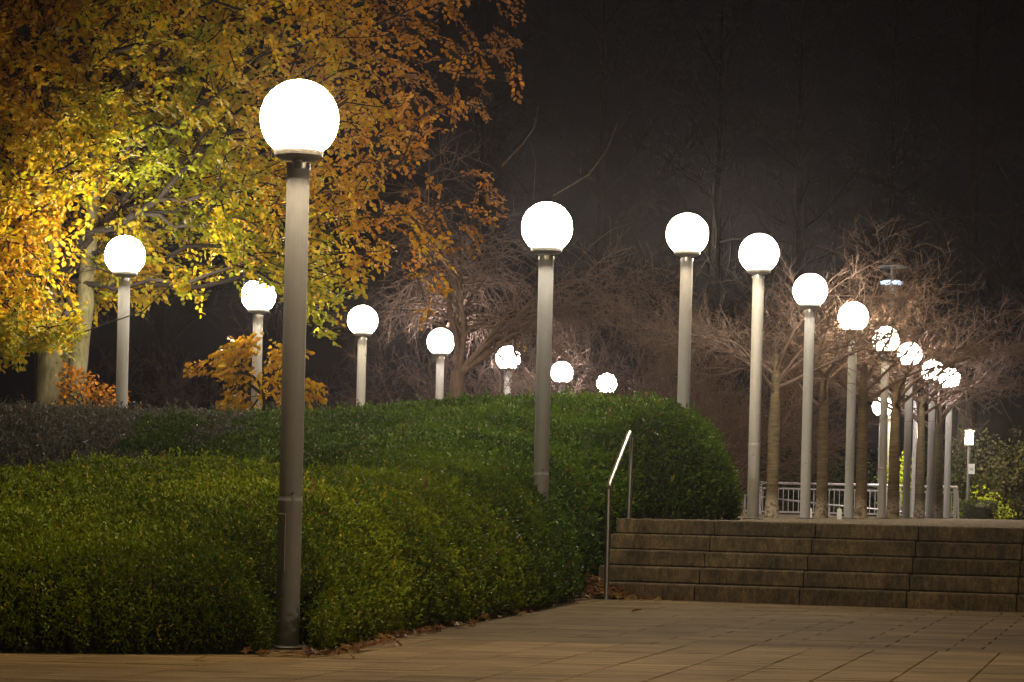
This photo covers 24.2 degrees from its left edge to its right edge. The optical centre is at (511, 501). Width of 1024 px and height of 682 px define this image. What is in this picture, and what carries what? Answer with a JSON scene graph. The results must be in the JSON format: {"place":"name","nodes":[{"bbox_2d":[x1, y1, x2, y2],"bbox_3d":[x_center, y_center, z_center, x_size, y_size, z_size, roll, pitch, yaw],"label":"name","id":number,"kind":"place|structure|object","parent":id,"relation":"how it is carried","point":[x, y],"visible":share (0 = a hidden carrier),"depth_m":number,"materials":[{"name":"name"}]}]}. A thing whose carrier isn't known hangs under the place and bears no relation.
{"place":"outdoors","nodes":[
{"label":"outdoors","id":0,"kind":"place"},
{"bbox_2d":[0,598,1023,681],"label":"plaza paving","id":1,"kind":"structure","parent":0,"point":[611,640],"depth_m":15.63,"materials":[{"name":"stone"}]},
{"bbox_2d":[260,79,338,649],"bbox_3d":[-1.393,-0.878,15.250,0.499,3.630,0.500,1,0,11],"label":"globe lamp","id":2,"kind":"object","parent":1,"relation":"on","point":[299,119],"visible":0.97,"depth_m":15.18,"materials":[{"name":"metal"}]},
{"bbox_2d":[374,638,387,644],"bbox_3d":[-0.861,0.927,15.866,0.118,0.036,0.118,1,0,0],"label":"fallen leaf","id":3,"kind":"object","parent":1,"relation":"on","point":[382,642],"visible":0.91,"depth_m":15.88,"materials":[{"name":"brown plant"}]},
{"bbox_2d":[240,572,679,658],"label":"leaf litter","id":4,"kind":"object","parent":1,"relation":"on","point":[594,588],"visible":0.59,"depth_m":18.14,"materials":[{"name":"brown plant"}]},
{"bbox_2d":[599,518,1023,611],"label":"stone steps","id":5,"kind":"structure","parent":1,"relation":"on","point":[914,566],"depth_m":24.64,"materials":[{"name":"stone"}]},
{"bbox_2d":[602,430,634,599],"bbox_3d":[1.117,0.113,24.974,0.093,1.767,1.666,1,0,10],"label":"handrail","id":6,"kind":"object","parent":5,"relation":"on","point":[608,505],"visible":1,"depth_m":24.37,"materials":[{"name":"metal"}]},
{"bbox_2d":[0,0,1023,482],"label":"sky","id":7,"kind":"structure","parent":0,"point":[202,337],"materials":[{"name":"black"}]},
{"bbox_2d":[429,477,1023,621],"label":"ground","id":8,"kind":"structure","parent":0,"point":[784,508],"depth_m":68.55,"materials":[{"name":"soil"}]},
{"bbox_2d":[51,360,130,406],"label":"beech sapling","id":9,"kind":"object","parent":8,"relation":"on","point":[110,390],"visible":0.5,"depth_m":31.08,"materials":[{"name":"orange plant"}]},
{"bbox_2d":[0,335,226,409],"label":"bare spreading tree","id":10,"kind":"object","parent":8,"relation":"on","point":[150,394],"visible":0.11,"depth_m":62.47,"materials":[{"name":"brown plant"}]},
{"bbox_2d":[105,236,144,407],"bbox_3d":[-4.872,-1.510,29.852,0.500,3.630,0.500,1,0,17],"label":"globe lamp","id":11,"kind":"object","parent":8,"relation":"on","point":[124,257],"visible":0.73,"depth_m":29.78,"materials":[{"name":"glass"}]},
{"bbox_2d":[0,394,279,468],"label":"dark leaved hedge","id":12,"kind":"object","parent":8,"relation":"on","point":[38,433],"visible":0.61,"depth_m":26.97,"materials":[{"name":"black"}]},
{"bbox_2d":[0,0,285,405],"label":"beech tree","id":13,"kind":"object","parent":8,"relation":"on","point":[85,292],"visible":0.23,"depth_m":31.72,"materials":[{"name":"yellow plant"}]},
{"bbox_2d":[65,0,278,407],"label":"tall bare tree","id":14,"kind":"object","parent":8,"relation":"on","point":[158,321],"visible":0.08,"depth_m":89.83,"materials":[{"name":"brown plant"}]},
{"bbox_2d":[136,304,279,410],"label":"bare spreading tree","id":15,"kind":"object","parent":8,"relation":"on","point":[171,402],"visible":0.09,"depth_m":58.36,"materials":[{"name":"brown plant"}]},
{"bbox_2d":[183,331,328,410],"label":"young beech","id":16,"kind":"object","parent":8,"relation":"on","point":[236,352],"visible":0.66,"depth_m":33.82,"materials":[{"name":"orange plant"}]},
{"bbox_2d":[242,281,275,411],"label":"globe lamp","id":17,"kind":"object","parent":8,"relation":"on","point":[258,303],"visible":0.58,"depth_m":35.27,"materials":[{"name":"glass"}]},
{"bbox_2d":[0,0,526,405],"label":"beech tree","id":18,"kind":"object","parent":8,"relation":"on","point":[48,325],"visible":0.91,"depth_m":30.64,"materials":[{"name":"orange plant"}]},
{"bbox_2d":[157,0,403,409],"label":"tall bare tree","id":19,"kind":"object","parent":8,"relation":"on","point":[279,328],"visible":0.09,"depth_m":83.93,"materials":[{"name":"brown plant"}]},
{"bbox_2d":[0,445,561,654],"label":"boxwood hedge","id":20,"kind":"object","parent":8,"relation":"on","point":[163,554],"visible":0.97,"depth_m":16.16,"materials":[{"name":"green plant"}]},
{"bbox_2d":[262,339,410,409],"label":"bare spreading tree","id":21,"kind":"object","parent":8,"relation":"on","point":[384,396],"visible":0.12,"depth_m":58.71,"materials":[{"name":"brown plant"}]},
{"bbox_2d":[348,305,377,405],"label":"globe lamp","id":22,"kind":"object","parent":8,"relation":"on","point":[363,328],"visible":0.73,"depth_m":39.73,"materials":[{"name":"glass"}]},
{"bbox_2d":[268,273,474,410],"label":"bare spreading tree","id":23,"kind":"object","parent":8,"relation":"on","point":[422,396],"visible":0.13,"depth_m":51.31,"materials":[{"name":"brown plant"}]},
{"bbox_2d":[63,386,746,605],"bbox_3d":[-1.043,-0.238,27.222,7.657,2.577,11.085,1,0,0],"label":"boxwood hedge","id":24,"kind":"object","parent":8,"relation":"on","point":[682,459],"visible":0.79,"depth_m":26.57,"materials":[{"name":"green plant"}]},
{"bbox_2d":[427,328,453,398],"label":"globe lamp","id":25,"kind":"object","parent":8,"relation":"on","point":[441,346],"visible":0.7,"depth_m":44.59,"materials":[{"name":"glass"}]},
{"bbox_2d":[348,0,589,396],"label":"tall bare tree","id":26,"kind":"object","parent":8,"relation":"on","point":[483,149],"visible":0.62,"depth_m":91.83,"materials":[{"name":"brown plant"}]},
{"bbox_2d":[335,321,639,406],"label":"bare spreading tree","id":27,"kind":"object","parent":8,"relation":"on","point":[429,372],"visible":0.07,"depth_m":57.66,"materials":[{"name":"brown plant"}]},
{"bbox_2d":[496,346,519,394],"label":"globe lamp","id":28,"kind":"object","parent":8,"relation":"on","point":[500,364],"visible":0.34,"depth_m":49.13,"materials":[{"name":"glass"}]},
{"bbox_2d":[329,105,703,397],"bbox_3d":[0.108,-3.316,44.438,7.022,7.715,6.073,1,0,0],"label":"forked tree","id":29,"kind":"object","parent":8,"relation":"on","point":[492,342],"visible":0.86,"depth_m":43.85,"materials":[{"name":"brown plant"}]},
{"bbox_2d":[522,202,571,503],"bbox_3d":[0.308,-1.138,23.545,0.500,3.630,0.500,1,0,12],"label":"globe lamp","id":30,"kind":"object","parent":8,"relation":"on","point":[546,229],"visible":0.88,"depth_m":23.47,"materials":[{"name":"metal"}]},
{"bbox_2d":[465,276,641,395],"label":"bare spreading tree","id":31,"kind":"object","parent":8,"relation":"on","point":[485,374],"visible":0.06,"depth_m":54.91,"materials":[{"name":"brown plant"}]},
{"bbox_2d":[551,362,572,393],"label":"globe lamp","id":32,"kind":"object","parent":8,"relation":"on","point":[554,377],"visible":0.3,"depth_m":54.11,"materials":[{"name":"glass"}]},
{"bbox_2d":[396,286,762,428],"bbox_3d":[1.558,-2.137,53.097,7.738,5.486,8.776,1,0,-45],"label":"bare spreading tree","id":33,"kind":"object","parent":8,"relation":"on","point":[533,373],"visible":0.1,"depth_m":52.74,"materials":[{"name":"brown plant"}]},
{"bbox_2d":[463,0,721,391],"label":"tall bare tree","id":34,"kind":"object","parent":8,"relation":"on","point":[603,187],"visible":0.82,"depth_m":79.88,"materials":[{"name":"brown plant"}]},
{"bbox_2d":[597,374,616,394],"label":"globe lamp","id":35,"kind":"object","parent":8,"relation":"on","point":[609,383],"visible":0.13,"depth_m":58.63,"materials":[{"name":"glass"}]},
{"bbox_2d":[509,266,787,477],"bbox_3d":[1.347,-2.081,46.279,5.303,5.341,6.516,1,0,-45],"label":"bare spreading tree","id":36,"kind":"object","parent":8,"relation":"on","point":[635,389],"visible":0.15,"depth_m":45.48,"materials":[{"name":"brown plant"}]},
{"bbox_2d":[490,285,836,499],"bbox_3d":[3.264,-2.028,49.955,8.377,5.237,7.386,1,0,30],"label":"bare spreading tree","id":37,"kind":"object","parent":8,"relation":"on","point":[595,375],"visible":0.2,"depth_m":49.31,"materials":[{"name":"brown plant"}]},
{"bbox_2d":[554,243,872,504],"bbox_3d":[4.495,-2.249,44.749,6.647,5.448,5.409,1,0,43],"label":"bare spreading tree","id":38,"kind":"object","parent":8,"relation":"on","point":[745,450],"visible":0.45,"depth_m":44.72,"materials":[{"name":"brown plant"}]},
{"bbox_2d":[581,0,900,421],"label":"tall bare tree","id":39,"kind":"object","parent":8,"relation":"on","point":[718,129],"visible":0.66,"depth_m":94.86,"materials":[{"name":"brown plant"}]},
{"bbox_2d":[580,288,932,514],"bbox_3d":[4.398,-2.032,47.498,7.818,4.888,6.893,1,0,17],"label":"bare spreading tree","id":40,"kind":"object","parent":8,"relation":"on","point":[763,448],"visible":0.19,"depth_m":47.14,"materials":[{"name":"brown plant"}]},
{"bbox_2d":[619,0,941,475],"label":"tall bare tree","id":41,"kind":"object","parent":8,"relation":"on","point":[799,248],"visible":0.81,"depth_m":83.72,"materials":[{"name":"brown plant"}]},
{"bbox_2d":[728,440,842,507],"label":"dark evergreen","id":42,"kind":"object","parent":8,"relation":"on","point":[787,486],"visible":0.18,"depth_m":67.87,"materials":[{"name":"green plant"}]},
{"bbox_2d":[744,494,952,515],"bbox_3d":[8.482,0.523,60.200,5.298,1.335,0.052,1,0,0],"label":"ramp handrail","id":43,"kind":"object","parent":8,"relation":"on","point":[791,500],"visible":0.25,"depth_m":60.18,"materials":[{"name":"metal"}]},
{"bbox_2d":[787,445,926,516],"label":"dark evergreen","id":44,"kind":"object","parent":8,"relation":"on","point":[871,480],"visible":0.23,"depth_m":66.90,"materials":[{"name":"green plant"}]},
{"bbox_2d":[872,399,890,516],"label":"globe lamp","id":45,"kind":"object","parent":8,"relation":"on","point":[877,404],"visible":0.15,"depth_m":60.56,"materials":[{"name":"metal"}]},
{"bbox_2d":[745,0,1021,402],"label":"tall bare tree","id":46,"kind":"object","parent":8,"relation":"on","point":[894,102],"visible":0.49,"depth_m":97.53,"materials":[{"name":"brown plant"}]},
{"bbox_2d":[876,262,906,496],"bbox_3d":[9.779,-2.519,62.000,0.820,7.378,0.820,1,0,0],"label":"disc lamp","id":47,"kind":"object","parent":8,"relation":"on","point":[887,266],"visible":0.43,"depth_m":61.94,"materials":[{"name":"metal"}]},
{"bbox_2d":[874,451,912,517],"bbox_3d":[9.973,-0.067,61.611,1.289,2.506,0.957,1,0,0],"label":"yellow green shrub","id":48,"kind":"object","parent":8,"relation":"on","point":[900,479],"visible":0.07,"depth_m":61.48,"materials":[{"name":"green plant"}]},
{"bbox_2d":[832,0,1023,480],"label":"tall bare tree","id":49,"kind":"object","parent":8,"relation":"on","point":[971,264],"visible":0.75,"depth_m":81.78,"materials":[{"name":"brown plant"}]},
{"bbox_2d":[835,0,1023,481],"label":"tall bare tree","id":50,"kind":"object","parent":8,"relation":"on","point":[988,266],"visible":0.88,"depth_m":76.04,"materials":[{"name":"brown plant"}]},
{"bbox_2d":[924,476,962,518],"bbox_3d":[11.026,0.199,62.023,1.245,2.038,1.155,1,0,0],"label":"yellow green shrub","id":51,"kind":"object","parent":8,"relation":"on","point":[943,499],"visible":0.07,"depth_m":61.88,"materials":[{"name":"green plant"}]},
{"bbox_2d":[910,426,1010,516],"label":"dark evergreen","id":52,"kind":"object","parent":8,"relation":"on","point":[961,489],"visible":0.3,"depth_m":65.70,"materials":[{"name":"green plant"}]},
{"bbox_2d":[964,428,974,499],"bbox_3d":[11.647,-0.319,61.000,0.280,3.126,0.280,1,0,0],"label":"post lantern","id":53,"kind":"object","parent":8,"relation":"on","point":[969,438],"visible":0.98,"depth_m":60.95,"materials":[{"name":"metal"}]},
{"bbox_2d":[959,499,998,519],"bbox_3d":[11.566,0.290,59.298,0.938,0.731,0.909,1,0,0],"label":"clipped bush","id":54,"kind":"object","parent":8,"relation":"on","point":[984,509],"visible":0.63,"depth_m":58.99,"materials":[{"name":"green plant"}]},
{"bbox_2d":[952,484,1016,519],"bbox_3d":[12.163,0.408,61.872,1.806,1.727,0.971,1,0,-8],"label":"yellow green shrub","id":55,"kind":"object","parent":8,"relation":"on","point":[1007,515],"visible":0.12,"depth_m":61.82,"materials":[{"name":"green plant"}]},
{"bbox_2d":[961,425,1023,519],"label":"dark evergreen","id":56,"kind":"object","parent":8,"relation":"on","point":[1000,481],"visible":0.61,"depth_m":63.35,"materials":[{"name":"green plant"}]},
{"bbox_2d":[621,514,1023,526],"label":"gravel terrace","id":57,"kind":"structure","parent":0,"point":[932,521],"depth_m":39.53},
{"bbox_2d":[666,213,707,518],"bbox_3d":[2.049,-1.617,28.426,0.500,3.630,0.500,1,0,10],"label":"globe lamp","id":58,"kind":"object","parent":57,"relation":"on","point":[687,235],"visible":0.82,"depth_m":28.35,"materials":[{"name":"metal"}]},
{"bbox_2d":[565,235,949,517],"bbox_3d":[3.955,-1.887,37.288,6.124,4.475,4.887,1,0,-17],"label":"bare cherry tree","id":59,"kind":"object","parent":57,"relation":"on","point":[771,509],"visible":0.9,"depth_m":37.30,"materials":[{"name":"brown plant"}]},
{"bbox_2d":[739,234,778,518],"bbox_3d":[3.105,-1.592,30.386,0.500,3.630,0.500,1,0,-15],"label":"globe lamp","id":60,"kind":"object","parent":57,"relation":"on","point":[759,254],"visible":0.98,"depth_m":30.32,"materials":[{"name":"metal"}]},
{"bbox_2d":[793,274,826,518],"bbox_3d":[4.380,-1.562,35.388,0.500,3.630,0.500,1,0,-14],"label":"globe lamp","id":61,"kind":"object","parent":57,"relation":"on","point":[810,292],"visible":1,"depth_m":35.32,"materials":[{"name":"metal"}]},
{"bbox_2d":[636,518,1023,527],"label":"gravel stones","id":62,"kind":"object","parent":57,"relation":"on","point":[882,522],"visible":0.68,"depth_m":27.88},
{"bbox_2d":[691,240,985,517],"bbox_3d":[5.852,-2.134,41.140,5.102,5.062,5.912,1,0,-30],"label":"bare cherry tree","id":63,"kind":"object","parent":57,"relation":"on","point":[821,507],"visible":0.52,"depth_m":41.42,"materials":[{"name":"brown plant"}]},
{"bbox_2d":[745,481,958,518],"bbox_3d":[8.367,-0.022,58.695,5.304,0.848,0.260,1,0,0],"label":"metal railing","id":64,"kind":"object","parent":57,"relation":"on","point":[956,504],"visible":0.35,"depth_m":58.59,"materials":[{"name":"grey metal"}]},
{"bbox_2d":[838,302,867,518],"bbox_3d":[5.686,-1.532,40.060,0.499,3.630,0.500,1,0,13],"label":"globe lamp","id":65,"kind":"object","parent":57,"relation":"on","point":[850,454],"visible":0.74,"depth_m":39.99,"materials":[{"name":"metal"}]},
{"bbox_2d":[694,205,1023,518],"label":"bare cherry tree","id":66,"kind":"object","parent":57,"relation":"on","point":[862,401],"visible":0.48,"depth_m":43.70,"materials":[{"name":"brown plant"}]},
{"bbox_2d":[738,266,1023,518],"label":"bare cherry tree","id":67,"kind":"object","parent":57,"relation":"on","point":[892,509],"visible":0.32,"depth_m":46.87,"materials":[{"name":"brown plant"}]},
{"bbox_2d":[873,326,898,518],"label":"globe lamp","id":68,"kind":"object","parent":57,"relation":"on","point":[882,477],"visible":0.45,"depth_m":45.12,"materials":[{"name":"metal"}]},
{"bbox_2d":[790,283,1023,518],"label":"bare cherry tree","id":69,"kind":"object","parent":57,"relation":"on","point":[919,509],"visible":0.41,"depth_m":50.92,"materials":[{"name":"brown plant"}]},
{"bbox_2d":[899,343,921,517],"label":"globe lamp","id":70,"kind":"object","parent":57,"relation":"on","point":[907,466],"visible":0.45,"depth_m":49.27,"materials":[{"name":"metal"}]},
{"bbox_2d":[910,401,916,516],"bbox_3d":[9.801,-1.119,58.200,0.128,3.000,0.128,1,0,0],"label":"slim pole","id":71,"kind":"object","parent":57,"relation":"on","point":[914,444],"visible":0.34,"depth_m":58.15,"materials":[{"name":"metal"}]},
{"bbox_2d":[815,295,1023,518],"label":"bare cherry tree","id":72,"kind":"object","parent":57,"relation":"on","point":[938,486],"visible":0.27,"depth_m":54.92,"materials":[{"name":"brown plant"}]},
{"bbox_2d":[924,364,941,517],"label":"globe lamp","id":73,"kind":"object","parent":57,"relation":"on","point":[930,472],"visible":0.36,"depth_m":54.76,"materials":[{"name":"metal"}]},
{"bbox_2d":[940,369,959,517],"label":"globe lamp","id":74,"kind":"object","parent":57,"relation":"on","point":[947,470],"visible":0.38,"depth_m":57.74,"materials":[{"name":"metal"}]},
{"bbox_2d":[837,509,841,518],"bbox_3d":[5.136,0.204,37.500,0.064,0.195,0.064,1,0,0],"label":"marker stake","id":75,"kind":"object","parent":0,"point":[839,513],"visible":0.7,"depth_m":37.47,"materials":[{"name":"white plastic"}]}
]}

